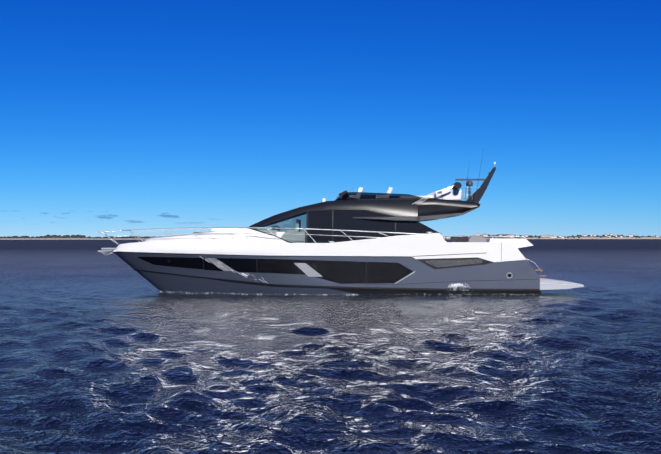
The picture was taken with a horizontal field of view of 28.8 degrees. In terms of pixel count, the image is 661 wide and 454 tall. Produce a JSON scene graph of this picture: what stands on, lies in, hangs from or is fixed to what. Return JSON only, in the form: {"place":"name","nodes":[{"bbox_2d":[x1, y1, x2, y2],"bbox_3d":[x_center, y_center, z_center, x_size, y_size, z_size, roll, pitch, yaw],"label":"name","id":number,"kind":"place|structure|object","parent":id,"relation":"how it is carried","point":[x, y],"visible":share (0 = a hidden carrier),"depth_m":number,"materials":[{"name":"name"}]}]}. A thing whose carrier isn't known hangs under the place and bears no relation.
{"place":"outdoors","nodes":[
{"label":"outdoors","id":0,"kind":"place"},
{"bbox_2d":[0,239,660,453],"bbox_3d":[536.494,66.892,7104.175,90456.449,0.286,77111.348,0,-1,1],"label":"ocean","id":1,"kind":"structure","parent":0,"point":[112,353],"depth_m":27.50,"materials":[{"name":"blue liquid"}]},
{"bbox_2d":[96,149,583,294],"bbox_3d":[0.218,-0.088,63.204,23.623,7.452,5.881,0,-1,1],"label":"yacht","id":2,"kind":"object","parent":1,"relation":"on","point":[360,242],"visible":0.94,"depth_m":60.94,"materials":[{"name":"white plastic"}]},
{"bbox_2d":[0,233,660,239],"bbox_3d":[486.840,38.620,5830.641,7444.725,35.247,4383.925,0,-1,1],"label":"shore","id":3,"kind":"structure","parent":0,"point":[83,237],"depth_m":6483.80,"materials":[{"name":"grey"}]},
{"bbox_2d":[0,0,660,237],"label":"sky","id":4,"kind":"structure","parent":0,"point":[131,115],"materials":[{"name":"blue"}]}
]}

